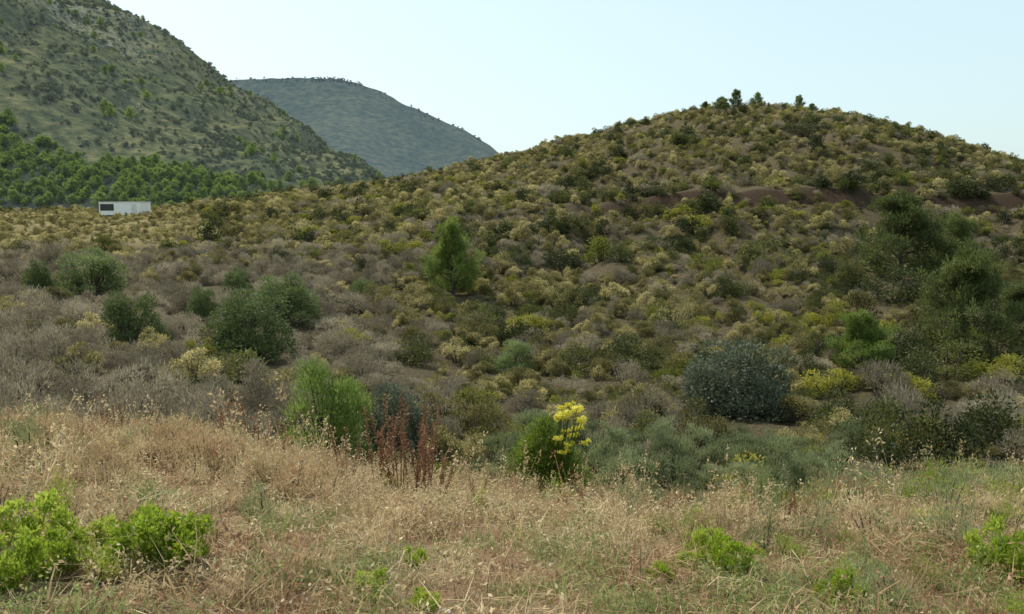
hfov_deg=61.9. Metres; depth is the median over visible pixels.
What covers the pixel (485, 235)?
mastic shrub
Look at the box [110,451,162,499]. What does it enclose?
tall straw stalks
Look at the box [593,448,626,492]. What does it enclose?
green thicket shrub
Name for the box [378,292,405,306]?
rockrose shrub
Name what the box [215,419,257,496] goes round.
tall straw stalks
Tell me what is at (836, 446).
green thicket shrub
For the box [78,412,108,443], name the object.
tall straw stalks
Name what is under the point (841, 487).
tall straw stalks
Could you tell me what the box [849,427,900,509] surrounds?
tall straw stalks
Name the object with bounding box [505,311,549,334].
yellow green shrub
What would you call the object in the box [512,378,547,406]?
rockrose shrub
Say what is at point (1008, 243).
rockrose shrub
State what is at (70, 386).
grey shrub
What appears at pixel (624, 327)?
rockrose shrub
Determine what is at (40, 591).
pale weed
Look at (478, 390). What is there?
grey shrub
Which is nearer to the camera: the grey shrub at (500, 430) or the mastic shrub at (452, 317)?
the grey shrub at (500, 430)
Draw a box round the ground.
[0,105,1023,613]
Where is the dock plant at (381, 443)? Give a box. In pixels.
[369,391,409,492]
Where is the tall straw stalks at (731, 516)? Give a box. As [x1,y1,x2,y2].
[728,473,769,553]
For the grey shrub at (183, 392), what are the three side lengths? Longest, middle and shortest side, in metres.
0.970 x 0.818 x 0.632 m
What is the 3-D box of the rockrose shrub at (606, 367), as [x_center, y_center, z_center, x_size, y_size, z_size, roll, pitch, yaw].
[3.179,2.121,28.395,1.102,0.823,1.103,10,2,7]
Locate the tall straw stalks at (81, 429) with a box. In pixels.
[78,396,110,452]
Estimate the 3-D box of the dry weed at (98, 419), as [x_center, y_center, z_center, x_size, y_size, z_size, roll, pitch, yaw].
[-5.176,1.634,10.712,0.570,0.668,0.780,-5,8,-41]
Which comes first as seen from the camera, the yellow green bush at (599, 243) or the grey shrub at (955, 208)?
the yellow green bush at (599, 243)
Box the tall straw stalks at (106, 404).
[74,389,111,437]
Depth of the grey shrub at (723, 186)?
78.82 m
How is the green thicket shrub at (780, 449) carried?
on the ground
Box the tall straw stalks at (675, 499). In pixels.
[665,470,689,524]
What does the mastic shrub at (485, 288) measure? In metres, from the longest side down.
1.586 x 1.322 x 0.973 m
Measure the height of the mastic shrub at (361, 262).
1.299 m
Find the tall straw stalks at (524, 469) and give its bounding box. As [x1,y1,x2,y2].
[509,440,540,506]
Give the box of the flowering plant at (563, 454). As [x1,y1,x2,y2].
[501,400,594,492]
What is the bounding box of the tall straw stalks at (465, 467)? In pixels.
[446,431,487,492]
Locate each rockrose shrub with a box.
[0,294,28,316]
[0,326,33,335]
[21,319,52,327]
[38,235,55,246]
[42,285,76,302]
[52,317,78,332]
[53,340,104,380]
[75,311,112,333]
[105,243,124,255]
[108,340,131,352]
[130,288,149,297]
[132,301,161,320]
[136,337,166,355]
[137,326,169,348]
[139,267,161,281]
[148,357,193,386]
[166,345,223,383]
[173,356,196,371]
[177,271,198,284]
[182,258,203,280]
[195,223,222,239]
[206,246,230,264]
[247,365,307,399]
[273,211,293,228]
[278,368,295,384]
[281,224,300,240]
[294,217,314,239]
[305,352,328,367]
[318,227,332,240]
[323,202,339,215]
[324,364,356,380]
[332,281,350,293]
[342,227,361,241]
[352,309,372,321]
[353,382,373,397]
[357,202,373,218]
[360,392,392,411]
[361,282,399,309]
[375,197,396,212]
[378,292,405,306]
[390,313,406,328]
[394,311,430,327]
[394,326,431,356]
[397,305,414,311]
[399,285,422,305]
[402,285,432,311]
[403,280,427,293]
[419,391,462,426]
[420,286,445,305]
[428,433,467,472]
[432,432,493,462]
[434,296,453,316]
[437,206,454,216]
[437,300,457,310]
[437,335,477,362]
[449,403,502,449]
[453,314,492,333]
[455,306,471,313]
[456,314,500,346]
[459,320,481,347]
[460,345,479,358]
[462,351,490,364]
[463,330,486,349]
[469,391,502,433]
[472,375,488,389]
[475,196,494,210]
[476,262,486,277]
[476,336,501,352]
[480,380,499,395]
[491,251,517,273]
[491,371,515,392]
[493,286,517,306]
[496,279,522,290]
[505,291,523,306]
[508,278,539,299]
[509,367,539,385]
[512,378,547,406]
[514,223,536,244]
[515,220,537,230]
[518,276,533,290]
[522,276,548,295]
[524,343,562,372]
[525,331,546,354]
[530,349,559,375]
[534,268,548,277]
[536,294,551,307]
[537,379,570,399]
[540,281,565,300]
[541,241,562,259]
[543,401,580,429]
[546,357,570,378]
[548,291,579,306]
[548,326,576,346]
[553,286,582,311]
[555,207,572,221]
[557,248,579,261]
[558,340,594,364]
[567,277,579,285]
[568,412,591,432]
[569,439,590,457]
[571,402,591,419]
[577,331,596,347]
[579,389,602,411]
[584,312,604,331]
[586,302,608,315]
[589,351,626,376]
[591,358,619,378]
[594,339,617,360]
[597,384,617,400]
[597,406,660,426]
[598,281,630,300]
[603,394,625,408]
[605,319,620,329]
[609,321,637,335]
[611,329,657,357]
[612,215,635,232]
[612,298,636,317]
[616,324,637,338]
[618,378,638,394]
[619,296,646,315]
[623,388,666,420]
[624,321,660,339]
[625,264,640,279]
[629,197,653,215]
[629,326,660,354]
[629,381,680,413]
[631,255,649,264]
[633,176,649,189]
[635,274,659,285]
[635,291,655,306]
[636,303,649,315]
[637,413,659,443]
[641,255,663,273]
[642,335,675,356]
[643,243,660,255]
[648,313,666,325]
[648,334,685,355]
[649,349,685,377]
[651,287,672,297]
[653,251,669,261]
[654,293,695,324]
[661,350,705,383]
[670,214,692,224]
[672,329,700,342]
[674,317,703,334]
[676,289,714,318]
[682,291,699,303]
[685,197,697,208]
[686,337,719,351]
[688,320,718,336]
[693,281,716,298]
[698,342,729,356]
[704,240,720,253]
[719,218,732,233]
[723,294,740,308]
[723,323,754,342]
[726,202,737,214]
[729,333,744,346]
[730,254,748,271]
[733,321,756,333]
[741,276,762,295]
[746,206,769,219]
[747,260,764,273]
[763,345,792,368]
[765,341,784,358]
[766,341,788,351]
[769,354,803,379]
[769,393,819,423]
[771,283,797,297]
[771,320,791,339]
[773,368,803,394]
[773,426,809,444]
[778,317,798,336]
[783,262,802,279]
[786,324,817,349]
[788,400,816,421]
[793,261,818,278]
[794,256,807,266]
[797,424,829,453]
[802,399,823,417]
[804,289,827,302]
[809,201,831,214]
[810,406,859,442]
[813,210,837,224]
[817,305,838,325]
[821,326,842,336]
[830,242,848,255]
[830,327,844,340]
[837,291,883,324]
[841,297,858,306]
[842,290,856,300]
[858,226,876,236]
[861,370,885,390]
[880,309,910,323]
[902,298,926,320]
[912,166,937,181]
[935,380,961,397]
[952,386,966,399]
[954,456,1002,479]
[959,378,986,400]
[969,435,1002,458]
[999,239,1017,249]
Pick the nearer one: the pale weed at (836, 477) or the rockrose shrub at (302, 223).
the pale weed at (836, 477)
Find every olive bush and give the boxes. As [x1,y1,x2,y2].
[19,258,57,292]
[51,246,133,296]
[97,288,172,347]
[185,285,219,322]
[198,287,300,364]
[220,265,255,301]
[251,269,325,325]
[347,277,376,297]
[349,378,438,466]
[489,338,537,373]
[675,335,804,423]
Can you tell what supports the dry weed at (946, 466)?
on the ground
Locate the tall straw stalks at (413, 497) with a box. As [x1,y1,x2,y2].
[349,486,417,536]
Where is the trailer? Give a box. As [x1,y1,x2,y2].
[99,202,150,215]
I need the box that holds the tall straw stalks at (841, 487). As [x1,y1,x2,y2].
[824,448,855,516]
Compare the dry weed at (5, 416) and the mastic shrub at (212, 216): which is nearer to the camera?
the dry weed at (5, 416)
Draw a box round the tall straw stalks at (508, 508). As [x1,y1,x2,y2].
[472,486,533,528]
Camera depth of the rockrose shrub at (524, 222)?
70.11 m
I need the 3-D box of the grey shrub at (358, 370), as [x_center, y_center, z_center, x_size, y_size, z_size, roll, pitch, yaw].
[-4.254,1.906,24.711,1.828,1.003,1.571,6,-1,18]
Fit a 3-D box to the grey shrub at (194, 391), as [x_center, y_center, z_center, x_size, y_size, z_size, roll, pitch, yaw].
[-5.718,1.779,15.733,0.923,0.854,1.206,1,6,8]
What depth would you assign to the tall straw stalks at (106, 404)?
9.22 m
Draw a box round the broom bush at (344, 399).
[275,354,377,463]
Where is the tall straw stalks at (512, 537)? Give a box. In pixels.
[491,512,528,565]
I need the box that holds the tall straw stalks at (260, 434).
[258,411,307,465]
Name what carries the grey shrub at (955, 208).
on the ground
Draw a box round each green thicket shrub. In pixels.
[465,431,518,478]
[496,407,549,445]
[503,409,557,456]
[512,425,566,455]
[530,444,603,487]
[547,420,565,435]
[566,424,590,452]
[567,416,612,453]
[572,451,607,486]
[582,431,635,452]
[582,461,606,479]
[585,419,628,473]
[591,449,675,495]
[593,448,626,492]
[594,444,618,465]
[603,442,669,485]
[607,442,653,482]
[609,426,644,450]
[625,428,652,447]
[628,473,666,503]
[634,432,663,448]
[642,430,695,488]
[642,448,706,504]
[644,415,681,450]
[645,427,696,477]
[662,437,694,461]
[675,421,719,469]
[684,447,715,476]
[685,425,723,468]
[685,462,741,494]
[689,470,701,490]
[692,451,724,475]
[693,477,715,496]
[696,440,749,477]
[697,434,741,464]
[698,461,739,478]
[712,479,743,499]
[714,460,761,491]
[715,452,764,478]
[717,422,753,440]
[718,433,754,464]
[735,427,771,453]
[736,432,765,462]
[738,426,798,477]
[741,440,761,467]
[755,461,808,503]
[758,436,802,464]
[759,433,817,497]
[773,444,801,466]
[780,433,814,450]
[783,449,829,490]
[796,453,830,476]
[814,446,869,479]
[821,457,872,489]
[822,431,849,452]
[822,438,848,461]
[831,416,872,453]
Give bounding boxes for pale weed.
[5,428,35,447]
[10,402,40,429]
[20,578,60,602]
[35,400,58,420]
[65,431,98,465]
[69,542,133,594]
[113,420,174,457]
[229,422,249,453]
[232,480,275,514]
[376,472,400,493]
[390,448,412,480]
[468,480,491,508]
[480,445,515,483]
[482,459,506,483]
[499,500,516,520]
[531,471,570,494]
[541,471,577,506]
[606,476,653,517]
[619,489,660,510]
[638,487,665,513]
[640,491,671,511]
[640,514,671,537]
[672,481,710,516]
[672,499,715,534]
[725,460,789,508]
[728,484,758,512]
[736,495,792,557]
[747,469,774,505]
[751,472,784,494]
[758,478,798,510]
[766,530,816,562]
[774,571,803,601]
[775,486,798,511]
[776,486,810,506]
[780,451,813,489]
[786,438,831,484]
[787,490,844,548]
[791,517,824,540]
[793,478,844,513]
[796,471,847,510]
[805,466,855,494]
[805,486,871,511]
[812,530,833,552]
[822,552,861,575]
[823,553,888,611]
[829,480,872,503]
[834,525,862,548]
[838,479,883,512]
[840,468,880,493]
[848,538,872,568]
[852,559,929,613]
[854,480,884,503]
[856,475,876,493]
[864,463,896,489]
[865,504,899,532]
[866,478,903,506]
[875,473,928,507]
[881,470,945,502]
[882,466,924,496]
[886,475,921,490]
[896,449,951,485]
[900,512,935,536]
[902,552,946,588]
[907,456,966,503]
[907,502,955,531]
[910,537,942,556]
[911,507,986,554]
[921,452,978,500]
[921,461,954,499]
[925,486,963,500]
[928,497,990,552]
[938,471,984,502]
[941,480,983,504]
[948,516,968,546]
[948,526,992,565]
[950,463,1019,500]
[955,454,1010,487]
[971,463,1018,490]
[975,452,1020,484]
[980,460,1016,485]
[981,497,1023,529]
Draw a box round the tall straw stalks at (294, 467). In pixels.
[289,448,345,491]
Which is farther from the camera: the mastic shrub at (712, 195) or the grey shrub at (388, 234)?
the mastic shrub at (712, 195)
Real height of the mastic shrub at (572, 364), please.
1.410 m
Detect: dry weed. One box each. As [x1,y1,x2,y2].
[0,402,38,440]
[0,439,55,474]
[20,409,90,460]
[25,422,93,459]
[30,418,76,436]
[31,421,86,448]
[36,405,73,440]
[51,446,94,469]
[58,468,85,489]
[58,492,90,519]
[65,449,99,483]
[69,436,130,480]
[78,447,164,485]
[79,469,149,503]
[80,411,116,430]
[81,436,145,473]
[83,436,142,468]
[88,441,153,470]
[89,418,129,445]
[94,452,129,487]
[99,427,158,454]
[101,435,128,456]
[108,425,157,456]
[110,412,161,437]
[114,418,166,446]
[115,462,151,484]
[119,414,149,435]
[120,409,166,433]
[124,436,155,466]
[128,447,153,473]
[129,434,182,470]
[138,429,168,453]
[141,432,181,465]
[144,420,181,444]
[147,411,187,440]
[152,412,213,446]
[153,434,201,472]
[156,426,224,477]
[157,428,205,456]
[168,488,225,515]
[169,451,214,483]
[171,415,219,439]
[176,439,246,473]
[181,425,213,453]
[197,432,227,460]
[197,457,228,479]
[200,484,251,509]
[201,423,258,458]
[206,432,255,467]
[213,439,254,481]
[224,448,288,488]
[236,443,292,491]
[237,463,278,493]
[240,439,281,463]
[254,468,289,496]
[256,437,294,456]
[262,447,312,477]
[264,466,314,507]
[275,463,313,485]
[281,446,313,489]
[294,456,331,497]
[299,467,318,488]
[311,462,356,503]
[313,446,352,483]
[323,455,352,489]
[501,502,532,523]
[617,515,649,545]
[654,484,685,511]
[663,484,708,508]
[691,502,732,537]
[735,541,768,578]
[783,481,847,510]
[789,498,842,536]
[794,500,859,536]
[798,472,850,509]
[826,469,891,509]
[846,523,894,555]
[860,495,902,524]
[884,508,917,537]
[888,500,938,528]
[891,468,922,491]
[892,457,948,484]
[922,459,962,476]
[925,484,985,525]
[951,515,1020,540]
[959,497,1005,525]
[962,469,995,487]
[969,487,1021,524]
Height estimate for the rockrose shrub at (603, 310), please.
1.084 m
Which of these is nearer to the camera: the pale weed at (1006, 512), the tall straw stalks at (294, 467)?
the pale weed at (1006, 512)
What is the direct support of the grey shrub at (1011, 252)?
on the ground
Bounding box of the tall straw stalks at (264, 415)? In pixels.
[236,404,277,449]
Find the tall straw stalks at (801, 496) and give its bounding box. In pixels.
[735,467,805,522]
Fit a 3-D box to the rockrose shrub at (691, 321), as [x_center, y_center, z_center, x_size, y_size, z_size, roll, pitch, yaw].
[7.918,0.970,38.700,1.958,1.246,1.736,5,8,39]
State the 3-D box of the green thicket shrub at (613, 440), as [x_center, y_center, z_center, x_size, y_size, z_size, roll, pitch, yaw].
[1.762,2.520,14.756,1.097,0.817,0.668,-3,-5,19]
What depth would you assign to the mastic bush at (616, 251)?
57.67 m
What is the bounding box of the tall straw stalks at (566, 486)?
[562,479,610,539]
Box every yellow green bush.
[183,336,217,358]
[303,246,320,258]
[376,237,410,253]
[451,383,504,415]
[579,234,612,263]
[686,252,724,269]
[793,364,856,398]
[882,370,942,402]
[960,351,1023,381]
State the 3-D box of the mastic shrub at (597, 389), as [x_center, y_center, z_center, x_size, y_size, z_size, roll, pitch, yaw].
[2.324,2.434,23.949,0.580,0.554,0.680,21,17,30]
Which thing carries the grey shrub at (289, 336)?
on the ground
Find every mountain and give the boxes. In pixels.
[0,0,386,209]
[232,78,499,177]
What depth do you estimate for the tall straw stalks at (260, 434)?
8.22 m
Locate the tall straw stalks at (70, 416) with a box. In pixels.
[54,407,87,476]
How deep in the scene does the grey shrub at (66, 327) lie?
24.07 m
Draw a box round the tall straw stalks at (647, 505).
[590,460,651,518]
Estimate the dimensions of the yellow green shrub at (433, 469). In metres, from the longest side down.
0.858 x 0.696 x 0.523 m
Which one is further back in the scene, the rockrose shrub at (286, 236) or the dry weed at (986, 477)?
the rockrose shrub at (286, 236)
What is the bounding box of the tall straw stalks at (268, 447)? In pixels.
[256,415,278,491]
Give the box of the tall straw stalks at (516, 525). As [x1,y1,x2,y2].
[494,475,542,558]
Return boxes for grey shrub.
[0,309,56,338]
[0,323,68,355]
[0,333,47,370]
[1,269,46,290]
[1,289,14,301]
[2,259,26,279]
[3,278,35,295]
[3,303,36,319]
[4,273,34,289]
[4,285,29,302]
[7,284,53,310]
[9,315,47,331]
[9,335,41,364]
[9,394,74,420]
[15,294,61,315]
[15,361,80,397]
[16,241,33,249]
[17,296,63,319]
[19,359,59,388]
[20,331,96,375]
[21,239,37,249]
[23,249,48,263]
[25,321,61,343]
[25,394,84,418]
[31,242,65,263]
[33,323,101,348]
[33,370,101,416]
[34,346,76,375]
[36,320,88,341]
[37,286,78,308]
[40,356,108,396]
[46,257,78,272]
[52,253,77,271]
[54,238,74,249]
[54,389,86,418]
[55,297,97,325]
[55,297,100,315]
[57,334,83,344]
[77,321,112,347]
[78,343,116,374]
[80,335,121,357]
[83,302,124,326]
[98,337,171,369]
[103,355,141,371]
[105,355,193,408]
[108,357,157,387]
[112,288,142,298]
[113,350,166,384]
[115,254,149,269]
[120,390,177,413]
[121,290,159,309]
[126,385,206,425]
[130,282,155,291]
[132,276,157,286]
[134,289,168,307]
[140,324,183,341]
[144,280,184,295]
[146,288,170,301]
[147,295,180,312]
[150,316,184,333]
[151,341,178,361]
[152,287,170,297]
[153,260,189,275]
[154,308,167,319]
[156,338,201,369]
[158,261,187,276]
[161,382,231,423]
[167,326,197,341]
[167,386,200,400]
[169,311,205,332]
[170,287,202,313]
[170,294,195,310]
[175,233,194,243]
[175,381,202,402]
[176,379,231,419]
[179,326,219,352]
[180,281,206,292]
[187,260,214,279]
[187,281,205,300]
[197,240,216,250]
[199,353,244,370]
[199,371,241,401]
[203,405,270,442]
[204,417,240,439]
[205,287,237,310]
[223,286,264,309]
[229,380,296,418]
[236,355,286,404]
[236,379,295,408]
[239,396,269,419]
[239,413,275,438]
[249,255,272,275]
[253,277,292,290]
[253,410,289,429]
[262,378,332,408]
[265,253,286,268]
[265,414,289,433]
[269,323,301,349]
[270,237,287,249]
[270,262,301,276]
[274,227,290,238]
[287,353,336,376]
[289,276,324,295]
[294,262,314,274]
[296,260,320,276]
[303,279,328,293]
[305,243,317,255]
[306,300,339,318]
[308,292,327,317]
[311,274,335,294]
[311,326,344,351]
[312,315,370,336]
[323,302,344,316]
[324,330,355,351]
[326,312,344,321]
[328,333,366,355]
[331,357,354,372]
[334,224,354,230]
[336,272,358,287]
[339,290,375,307]
[339,349,378,362]
[340,292,373,317]
[341,318,373,335]
[341,356,392,380]
[343,346,389,364]
[344,313,362,325]
[344,341,379,365]
[345,300,364,314]
[348,348,383,373]
[354,329,385,348]
[355,374,391,394]
[356,271,381,288]
[357,313,392,333]
[359,262,377,279]
[359,372,393,388]
[368,295,402,319]
[368,333,400,349]
[368,377,393,398]
[369,269,398,284]
[369,340,411,360]
[369,357,402,381]
[375,273,394,288]
[376,231,390,244]
[376,314,409,326]
[390,381,412,399]
[392,230,408,243]
[395,248,420,267]
[398,338,424,356]
[400,381,462,416]
[402,318,434,336]
[417,320,450,334]
[421,218,436,231]
[424,315,448,333]
[428,376,468,397]
[439,414,467,440]
[441,414,474,436]
[454,314,489,327]
[455,392,477,408]
[461,350,485,371]
[462,214,485,223]
[464,247,481,254]
[464,384,493,409]
[474,255,491,270]
[487,419,513,443]
[505,388,542,412]
[517,344,541,363]
[519,327,541,348]
[527,235,544,244]
[530,244,548,251]
[532,250,547,257]
[534,183,560,197]
[538,183,567,196]
[547,330,573,353]
[547,398,578,412]
[550,374,587,391]
[555,330,601,361]
[574,307,593,325]
[580,415,633,444]
[583,399,629,417]
[587,398,620,422]
[602,223,624,238]
[604,294,623,317]
[606,397,648,431]
[608,357,651,391]
[611,269,638,284]
[617,436,669,462]
[619,379,683,419]
[620,383,650,404]
[641,326,689,347]
[647,374,684,393]
[650,407,706,443]
[653,317,679,345]
[668,342,700,357]
[695,223,711,231]
[716,181,733,194]
[729,242,743,252]
[733,174,754,186]
[743,141,756,150]
[750,255,780,278]
[790,353,833,376]
[820,346,856,361]
[822,234,842,243]
[845,246,857,259]
[846,219,861,232]
[849,459,903,491]
[851,369,865,387]
[851,395,877,418]
[856,356,913,398]
[874,382,940,427]
[906,326,929,340]
[933,402,972,443]
[942,450,993,467]
[943,204,961,214]
[952,398,994,419]
[957,400,1002,416]
[961,384,1023,430]
[964,366,1020,400]
[977,235,992,244]
[999,244,1023,261]
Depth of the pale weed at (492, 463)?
12.27 m
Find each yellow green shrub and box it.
[294,213,313,219]
[301,225,318,235]
[333,327,371,346]
[387,276,398,284]
[390,201,406,212]
[396,221,412,229]
[404,262,416,270]
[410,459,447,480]
[415,229,436,242]
[431,329,453,338]
[434,461,463,479]
[435,311,453,320]
[450,216,463,224]
[459,281,479,294]
[469,248,485,258]
[494,420,526,440]
[503,273,519,282]
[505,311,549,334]
[521,289,543,306]
[544,319,565,331]
[546,393,579,407]
[569,370,583,378]
[569,387,581,393]
[576,157,588,167]
[591,204,601,212]
[608,307,622,316]
[610,189,620,200]
[612,156,625,162]
[614,358,647,378]
[619,239,633,247]
[640,306,661,320]
[642,246,667,254]
[648,368,680,394]
[657,166,666,174]
[660,207,681,221]
[663,267,673,272]
[684,314,716,330]
[703,262,727,276]
[706,180,720,190]
[715,311,722,318]
[719,205,738,215]
[734,200,749,209]
[743,300,766,309]
[752,307,774,324]
[768,268,785,279]
[769,333,789,344]
[772,279,782,285]
[777,310,791,319]
[788,210,805,219]
[788,316,808,325]
[799,445,826,457]
[800,312,824,325]
[801,320,814,328]
[801,323,817,339]
[816,251,837,258]
[820,298,859,328]
[835,357,853,367]
[839,200,854,207]
[841,372,876,390]
[855,394,870,402]
[880,319,897,329]
[888,172,912,184]
[900,173,914,185]
[919,399,949,423]
[959,206,975,214]
[960,323,981,346]
[978,218,994,228]
[980,226,993,235]
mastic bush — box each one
[384,332,437,367]
[497,244,518,261]
[538,246,581,270]
[604,240,639,263]
[731,241,764,263]
[740,238,801,263]
[782,118,834,136]
[850,265,926,305]
[865,328,940,370]
[884,319,964,361]
[895,267,976,304]
[904,337,997,382]
[948,319,1023,368]
[973,276,1015,311]
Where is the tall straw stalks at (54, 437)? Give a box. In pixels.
[43,420,109,468]
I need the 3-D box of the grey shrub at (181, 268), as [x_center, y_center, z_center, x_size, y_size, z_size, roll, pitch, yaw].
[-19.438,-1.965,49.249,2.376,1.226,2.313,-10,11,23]
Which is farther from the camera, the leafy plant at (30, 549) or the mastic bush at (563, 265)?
the mastic bush at (563, 265)
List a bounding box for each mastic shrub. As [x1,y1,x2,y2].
[89,232,119,251]
[176,370,202,386]
[193,345,273,391]
[197,219,225,240]
[200,208,229,229]
[249,247,260,255]
[267,245,291,262]
[297,227,319,242]
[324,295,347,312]
[350,254,369,271]
[352,197,375,216]
[402,265,421,273]
[411,195,434,209]
[418,259,449,281]
[425,288,454,313]
[437,332,461,353]
[445,310,462,324]
[457,328,488,349]
[458,225,472,243]
[459,305,504,326]
[462,298,509,317]
[465,350,497,372]
[469,229,496,247]
[474,234,499,254]
[475,260,493,278]
[476,281,496,294]
[488,219,514,234]
[488,303,506,323]
[491,364,533,388]
[493,377,512,394]
[495,319,547,348]
[502,253,535,272]
[507,244,533,266]
[510,297,547,319]
[522,389,550,401]
[534,218,552,231]
[534,322,552,332]
[536,342,594,378]
[543,286,576,304]
[547,304,580,327]
[548,286,593,312]
[548,306,562,319]
[549,217,572,234]
[553,217,572,238]
[567,251,583,265]
[569,214,592,231]
[579,283,613,303]
[586,385,602,397]
[590,296,608,306]
[590,351,613,376]
[592,336,609,349]
[593,331,631,360]
[594,217,613,237]
[599,331,670,380]
[605,392,623,405]
[607,142,627,161]
[621,409,684,442]
[638,235,657,251]
[647,201,673,217]
[648,257,666,272]
[651,297,672,310]
[651,310,691,337]
[654,235,675,252]
[666,247,680,260]
[674,215,703,233]
[677,237,695,249]
[682,340,717,368]
[692,194,726,214]
[696,188,718,211]
[697,271,717,281]
[703,174,721,190]
[708,276,740,300]
[716,274,752,298]
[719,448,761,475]
[725,301,746,320]
[737,259,751,271]
[747,334,759,346]
[759,336,768,345]
[763,322,782,340]
[769,260,808,277]
[785,265,816,283]
[786,385,819,412]
[794,350,830,376]
[795,333,836,359]
[801,386,864,435]
[802,274,816,283]
[803,292,826,312]
[806,281,843,302]
[807,132,824,152]
[811,330,842,348]
[812,251,837,262]
[813,170,832,188]
[814,370,859,393]
[815,254,845,279]
[816,272,841,288]
[827,400,917,446]
[828,257,868,289]
[832,280,853,296]
[834,173,858,192]
[835,258,856,270]
[839,367,862,385]
[843,169,865,187]
[845,247,861,263]
[854,158,882,173]
[864,414,901,432]
[866,176,893,193]
[870,341,939,398]
[880,463,922,480]
[912,300,946,326]
[928,210,946,225]
[944,177,964,196]
[945,175,977,198]
[948,387,1023,460]
[951,163,975,176]
[960,177,982,197]
[981,285,1006,315]
[990,231,1012,247]
[994,235,1023,263]
[999,259,1023,277]
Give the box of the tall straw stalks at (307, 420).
[304,406,335,470]
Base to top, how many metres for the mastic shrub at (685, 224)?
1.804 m
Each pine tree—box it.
[420,213,484,295]
[700,101,710,107]
[711,96,726,107]
[713,97,731,109]
[728,89,742,106]
[750,91,763,104]
[793,94,805,107]
[806,103,818,109]
[823,308,903,371]
[851,186,949,279]
[913,235,1023,362]
[914,209,1000,284]
[990,278,1023,346]
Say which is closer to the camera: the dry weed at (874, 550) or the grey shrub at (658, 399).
the dry weed at (874, 550)
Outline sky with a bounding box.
[108,0,1023,158]
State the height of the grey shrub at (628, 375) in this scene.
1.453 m
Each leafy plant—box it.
[0,487,81,553]
[0,525,58,597]
[24,524,95,584]
[77,513,117,549]
[94,500,202,578]
[147,508,216,566]
[348,565,389,605]
[402,545,429,567]
[402,586,441,613]
[644,559,678,584]
[668,550,698,571]
[681,524,724,556]
[693,531,757,577]
[735,541,766,565]
[810,562,871,609]
[963,512,1014,574]
[986,529,1023,586]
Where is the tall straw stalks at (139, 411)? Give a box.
[113,391,157,423]
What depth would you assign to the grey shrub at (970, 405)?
19.99 m
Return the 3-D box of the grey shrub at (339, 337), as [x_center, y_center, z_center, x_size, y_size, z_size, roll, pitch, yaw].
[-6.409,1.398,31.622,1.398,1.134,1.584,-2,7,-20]

